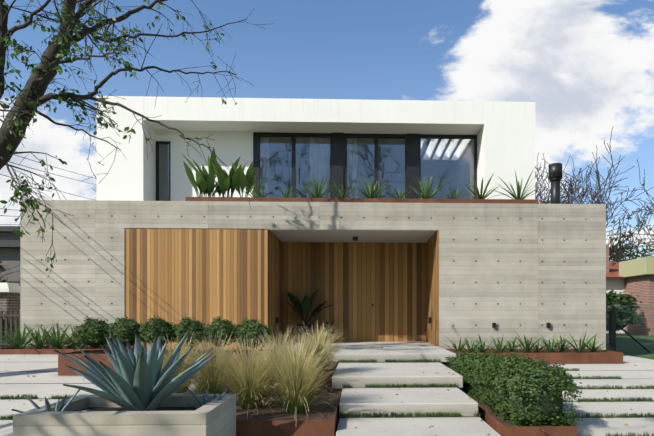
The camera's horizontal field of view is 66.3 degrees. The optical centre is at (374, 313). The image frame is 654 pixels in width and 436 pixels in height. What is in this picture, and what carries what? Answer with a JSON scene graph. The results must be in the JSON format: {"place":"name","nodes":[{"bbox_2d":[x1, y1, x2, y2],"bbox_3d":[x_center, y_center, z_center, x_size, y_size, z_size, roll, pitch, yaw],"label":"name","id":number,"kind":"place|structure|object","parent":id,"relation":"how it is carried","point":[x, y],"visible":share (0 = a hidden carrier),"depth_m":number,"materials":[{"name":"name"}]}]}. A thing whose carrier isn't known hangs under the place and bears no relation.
{"place":"outdoors","nodes":[
{"label":"outdoors","id":0,"kind":"place"},
{"bbox_2d":[0,0,653,261],"label":"sky","id":1,"kind":"structure","parent":0,"point":[586,67],"materials":[{"name":"blue"}]},
{"bbox_2d":[3,333,653,391],"bbox_3d":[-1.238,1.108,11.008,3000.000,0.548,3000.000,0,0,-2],"label":"ground","id":2,"kind":"structure","parent":0,"point":[634,349],"depth_m":15.55,"materials":[{"name":"green plant"}]},
{"bbox_2d":[0,292,18,342],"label":"pillar shaft","id":3,"kind":"object","parent":2,"relation":"on","point":[9,301],"visible":0.5,"depth_m":13.41,"materials":[{"name":"brown brick"}]},
{"bbox_2d":[0,283,19,292],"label":"pillar cap","id":4,"kind":"object","parent":3,"relation":"on","point":[10,287],"visible":0.8,"depth_m":13.32,"materials":[{"name":"white concrete"}]},
{"bbox_2d":[0,233,19,329],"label":"neighboring house","id":5,"kind":"structure","parent":2,"relation":"on","point":[10,258],"depth_m":19.58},
{"bbox_2d":[0,226,19,283],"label":"neighbour roof","id":6,"kind":"object","parent":5,"relation":"on","point":[9,243],"depth_m":19.40,"materials":[{"name":"grey"}]},
{"bbox_2d":[0,154,95,233],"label":"power lines","id":7,"kind":"object","parent":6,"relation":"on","point":[38,185],"visible":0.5,"depth_m":16.51,"materials":[{"name":"black metal"}]},
{"bbox_2d":[0,311,19,347],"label":"fence","id":8,"kind":"object","parent":2,"relation":"on","point":[11,315],"visible":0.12,"depth_m":11.76,"materials":[{"name":"grey metal"}]},
{"bbox_2d":[0,253,19,282],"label":"bare shrub","id":9,"kind":"object","parent":2,"relation":"on","point":[8,273],"visible":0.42,"depth_m":15.62,"materials":[{"name":"brown plant"}]},
{"bbox_2d":[0,346,124,353],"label":"planter","id":10,"kind":"object","parent":2,"relation":"on","point":[33,350],"visible":0.17,"depth_m":9.89,"materials":[{"name":"brown metal"}]},
{"bbox_2d":[0,321,112,348],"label":"plants","id":11,"kind":"object","parent":10,"relation":"on","point":[19,342],"visible":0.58,"depth_m":10.18,"materials":[{"name":"green plant"}]},
{"bbox_2d":[13,394,235,435],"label":"concrete planter","id":12,"kind":"object","parent":2,"relation":"on","point":[174,415],"visible":0.88,"depth_m":3.92,"materials":[{"name":"concrete"},{"name":"soil"}]},
{"bbox_2d":[12,328,227,412],"bbox_3d":[-2.124,0.528,4.427,1.561,0.783,1.465,0,0,-2],"label":"agave","id":13,"kind":"object","parent":12,"relation":"on","point":[138,380],"visible":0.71,"depth_m":4.25,"materials":[{"name":"green plant"}]},
{"bbox_2d":[0,0,273,276],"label":"street tree","id":14,"kind":"object","parent":2,"relation":"on","point":[37,81],"depth_m":7.30,"materials":[{"name":"plant"}]},
{"bbox_2d":[58,349,271,375],"bbox_3d":[-3.350,0.994,8.336,3.300,0.700,0.900,0,0,-2],"label":"box planter","id":15,"kind":"object","parent":2,"relation":"on","point":[97,356],"visible":0.23,"depth_m":7.85,"materials":[{"name":"brown metal"}]},
{"bbox_2d":[226,361,336,382],"bbox_3d":[-1.553,1.204,8.296,1.790,0.680,1.200,0,0,-2],"label":"grass planter","id":16,"kind":"object","parent":2,"relation":"on","point":[331,373],"visible":0.1,"depth_m":7.72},
{"bbox_2d":[227,383,341,435],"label":"grass planter","id":17,"kind":"object","parent":2,"relation":"on","point":[278,422],"visible":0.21,"depth_m":5.24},
{"bbox_2d":[161,322,360,418],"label":"ornamental grass","id":18,"kind":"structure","parent":17,"relation":"in","point":[286,373],"depth_m":5.80,"materials":[{"name":"yellow plant"}]},
{"bbox_2d":[20,200,605,363],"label":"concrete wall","id":19,"kind":"structure","parent":2,"relation":"on","point":[513,270],"depth_m":11.10,"materials":[{"name":"grey concrete"}]},
{"bbox_2d":[125,228,267,349],"bbox_3d":[-3.917,-0.429,10.975,3.097,2.847,0.088,0,0,-2],"label":"garage door","id":20,"kind":"structure","parent":19,"relation":"attached to","point":[205,275],"depth_m":10.93,"materials":[{"name":"brown wood"}]},
{"bbox_2d":[96,96,534,200],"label":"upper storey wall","id":21,"kind":"structure","parent":19,"relation":"on","point":[504,132],"depth_m":12.86,"materials":[{"name":"paint"}]},
{"bbox_2d":[156,132,476,200],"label":"window frames","id":22,"kind":"structure","parent":21,"relation":"attached to","point":[338,158],"depth_m":13.48,"materials":[{"name":"black metal"}]},
{"bbox_2d":[260,137,268,196],"bbox_3d":[-3.074,-3.641,13.568,0.400,2.370,0.059,0,0,-2],"label":"curtain","id":23,"kind":"object","parent":22,"relation":"hanging from","point":[266,172],"depth_m":13.58,"materials":[{"name":"white fabric"}]},
{"bbox_2d":[158,136,473,200],"bbox_3d":[-1.547,-3.676,13.519,8.550,2.220,0.001,0,0,-2],"label":"glass","id":24,"kind":"object","parent":22,"relation":"on","point":[363,173],"visible":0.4,"depth_m":13.56,"materials":[{"name":"glass"}]},
{"bbox_2d":[310,137,329,197],"bbox_3d":[-1.495,-3.641,13.621,0.560,2.370,0.059,0,0,-2],"label":"curtain","id":25,"kind":"object","parent":22,"relation":"hanging from","point":[320,149],"depth_m":13.62,"materials":[{"name":"white fabric"}]},
{"bbox_2d":[347,138,357,197],"bbox_3d":[-0.625,-3.641,13.650,0.300,2.370,0.059,0,0,-2],"label":"curtain","id":26,"kind":"object","parent":22,"relation":"hanging from","point":[351,167],"depth_m":13.66,"materials":[{"name":"white fabric"}]},
{"bbox_2d":[268,229,437,242],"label":"recess ceiling","id":27,"kind":"structure","parent":19,"relation":"attached to","point":[347,235],"depth_m":11.83,"materials":[{"name":"concrete"}]},
{"bbox_2d":[282,242,425,341],"bbox_3d":[-0.534,-0.550,13.008,3.740,2.588,0.050,0,0,-2],"label":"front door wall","id":28,"kind":"structure","parent":19,"relation":"attached to","point":[353,282],"depth_m":12.99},
{"bbox_2d":[185,197,537,203],"bbox_3d":[-0.258,-2.531,11.616,8.000,0.150,0.650,0,0,-2],"label":"terrace planter","id":29,"kind":"object","parent":19,"relation":"on","point":[383,200],"visible":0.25,"depth_m":11.29,"materials":[{"name":"brown metal"}]},
{"bbox_2d":[182,147,256,196],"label":"broadleaf plants","id":30,"kind":"object","parent":29,"relation":"on","point":[205,182],"visible":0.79,"depth_m":11.28,"materials":[{"name":"green plant"}]},
{"bbox_2d":[234,169,542,198],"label":"agave plants","id":31,"kind":"object","parent":29,"relation":"on","point":[425,193],"visible":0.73,"depth_m":11.47,"materials":[{"name":"green plant"}]},
{"bbox_2d":[276,236,550,327],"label":"light fixtures","id":32,"kind":"object","parent":19,"relation":"attached to","point":[355,238],"visible":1,"depth_m":11.87,"materials":[{"name":"black metal"}]},
{"bbox_2d":[548,163,561,203],"bbox_3d":[4.511,-3.136,12.800,0.610,1.360,0.340,0,0,-2],"label":"chimney","id":33,"kind":"object","parent":19,"relation":"on","point":[554,173],"visible":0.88,"depth_m":12.70,"materials":[{"name":"black metal"}]},
{"bbox_2d":[3,290,642,335],"bbox_3d":[0.102,-0.042,18.142,27.660,2.155,4.364,0,0,-21],"label":"shrub","id":34,"kind":"object","parent":2,"relation":"on","point":[615,298],"depth_m":22.86,"materials":[{"name":"green plant"}]},
{"bbox_2d":[0,354,653,435],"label":"paving strips","id":35,"kind":"object","parent":2,"relation":"on","point":[12,366],"visible":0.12,"depth_m":7.17,"materials":[{"name":"grey concrete"}]},
{"bbox_2d":[8,347,651,435],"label":"leaf litter","id":36,"kind":"object","parent":35,"relation":"on","point":[397,394],"visible":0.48,"depth_m":6.71,"materials":[{"name":"brown plant"}]},
{"bbox_2d":[0,358,653,435],"bbox_3d":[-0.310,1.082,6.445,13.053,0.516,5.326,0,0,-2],"label":"joint grass","id":37,"kind":"structure","parent":2,"relation":"on","point":[410,414],"depth_m":6.71,"materials":[{"name":"green plant"}]},
{"bbox_2d":[265,341,455,362],"bbox_3d":[-0.468,0.824,11.029,3.800,0.160,3.910,0,0,-2],"label":"landing","id":38,"kind":"object","parent":2,"relation":"on","point":[406,351],"visible":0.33,"depth_m":9.64,"materials":[{"name":"grey concrete"}]},
{"bbox_2d":[268,230,281,344],"bbox_3d":[-2.386,-0.550,11.995,0.030,2.588,1.850,0,0,-2],"label":"wood recess","id":39,"kind":"object","parent":38,"relation":"on","point":[274,276],"visible":0.86,"depth_m":11.72,"materials":[{"name":"brown wood"}]},
{"bbox_2d":[296,323,333,342],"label":"pots","id":40,"kind":"object","parent":38,"relation":"on","point":[307,326],"visible":0.44,"depth_m":12.24,"materials":[{"name":"black"}]},
{"bbox_2d":[282,289,340,330],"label":"pot plants","id":41,"kind":"object","parent":40,"relation":"on","point":[306,305],"visible":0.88,"depth_m":12.30,"materials":[{"name":"green plant"}]},
{"bbox_2d":[426,230,438,345],"bbox_3d":[1.382,-0.550,12.073,0.028,2.588,1.946,0,0,-2],"label":"wood recess","id":42,"kind":"object","parent":38,"relation":"on","point":[432,283],"visible":1,"depth_m":11.87,"materials":[{"name":"brown wood"}]},
{"bbox_2d":[332,362,500,435],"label":"steps","id":43,"kind":"structure","parent":2,"relation":"on","point":[413,400],"depth_m":5.88,"materials":[{"name":"grey concrete"}]},
{"bbox_2d":[459,388,576,435],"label":"hedge planter","id":44,"kind":"object","parent":2,"relation":"on","point":[501,427],"visible":0.23,"depth_m":5.11,"materials":[{"name":"brown metal"}]},
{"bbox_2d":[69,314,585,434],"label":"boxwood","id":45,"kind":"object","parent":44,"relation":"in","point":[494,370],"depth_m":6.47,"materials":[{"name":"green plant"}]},
{"bbox_2d":[441,348,622,363],"bbox_3d":[3.190,0.919,10.545,3.580,0.250,1.180,0,0,-2],"label":"planter","id":46,"kind":"object","parent":2,"relation":"on","point":[573,356],"visible":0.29,"depth_m":9.99,"materials":[{"name":"brown metal"}]},
{"bbox_2d":[440,329,610,352],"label":"plants","id":47,"kind":"object","parent":46,"relation":"on","point":[548,346],"visible":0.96,"depth_m":10.48,"materials":[{"name":"green plant"}]},
{"bbox_2d":[535,153,562,203],"bbox_3d":[8.480,-4.892,35.736,10.596,12.286,12.225,0,0,30],"label":"tree","id":48,"kind":"object","parent":2,"relation":"on","point":[541,198],"visible":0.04,"depth_m":32.12,"materials":[{"name":"grey plant"}]},
{"bbox_2d":[535,155,623,218],"bbox_3d":[13.512,-5.099,38.483,8.900,12.748,9.159,0,0,-36],"label":"tree","id":49,"kind":"object","parent":2,"relation":"on","point":[564,201],"visible":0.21,"depth_m":36.08,"materials":[{"name":"brown plant"}]},
{"bbox_2d":[541,126,653,260],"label":"tree","id":50,"kind":"object","parent":2,"relation":"on","point":[594,195],"visible":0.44,"depth_m":31.45,"materials":[{"name":"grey plant"}]},
{"bbox_2d":[606,277,624,332],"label":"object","id":51,"kind":"structure","parent":2,"relation":"on","point":[616,284],"depth_m":25.47,"materials":[{"name":"white paint"}]},
{"bbox_2d":[606,245,608,272],"bbox_3d":[12.094,-2.431,26.810,0.700,2.350,0.700,0,0,-2],"label":"neighbour chimney","id":52,"kind":"object","parent":51,"relation":"on","point":[607,258],"visible":0.07,"depth_m":26.47,"materials":[{"name":"brick"}]},
{"bbox_2d":[606,262,621,276],"bbox_3d":[19.686,-2.531,31.714,18.800,1.450,13.000,0,0,-2],"label":"neighbour roof","id":53,"kind":"object","parent":51,"relation":"on","point":[614,271],"depth_m":27.40,"materials":[{"name":"tile"}]},
{"bbox_2d":[606,305,653,348],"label":"chain link","id":54,"kind":"object","parent":2,"relation":"on","point":[631,323],"visible":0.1,"depth_m":15.37,"materials":[{"name":"black metal"}]},
{"bbox_2d":[609,311,650,352],"bbox_3d":[6.719,0.514,13.084,1.084,1.160,0.120,0,0,-2],"label":"fence post","id":55,"kind":"object","parent":2,"relation":"on","point":[612,329],"visible":0.79,"depth_m":13.01,"materials":[{"name":"black metal"}]},
{"bbox_2d":[606,158,653,265],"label":"tree","id":56,"kind":"object","parent":2,"relation":"on","point":[633,242],"depth_m":32.78,"materials":[{"name":"plant"}]},
{"bbox_2d":[607,230,645,261],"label":"green tree leaves","id":57,"kind":"object","parent":56,"relation":"part of","point":[623,251],"visible":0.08,"depth_m":40.38,"materials":[{"name":"green plant"}]},
{"bbox_2d":[625,274,653,334],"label":"brick wall","id":58,"kind":"structure","parent":2,"relation":"on","point":[642,287],"depth_m":23.80,"materials":[{"name":"red brick"}]},
{"bbox_2d":[619,257,653,277],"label":"roof fascia","id":59,"kind":"structure","parent":58,"relation":"on","point":[637,267],"depth_m":23.86,"materials":[{"name":"green"}]},
{"bbox_2d":[634,237,653,257],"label":"green tree leaves","id":60,"kind":"object","parent":2,"relation":"on","point":[649,250],"depth_m":44.95,"materials":[{"name":"green plant"}]},
{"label":"green tree","id":61,"kind":"object","parent":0,"visible":0},
{"bbox_2d":[0,261,5,282],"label":"green tree leaves","id":62,"kind":"object","parent":61,"relation":"attached to","point":[3,281],"visible":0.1,"depth_m":17.26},
{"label":"interior floor","id":63,"kind":"structure","parent":0,"visible":0},
{"bbox_2d":[269,137,446,198],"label":"interior walls","id":64,"kind":"structure","parent":63,"relation":"on","point":[307,179],"depth_m":17.95,"materials":[{"name":"white"}]}
]}

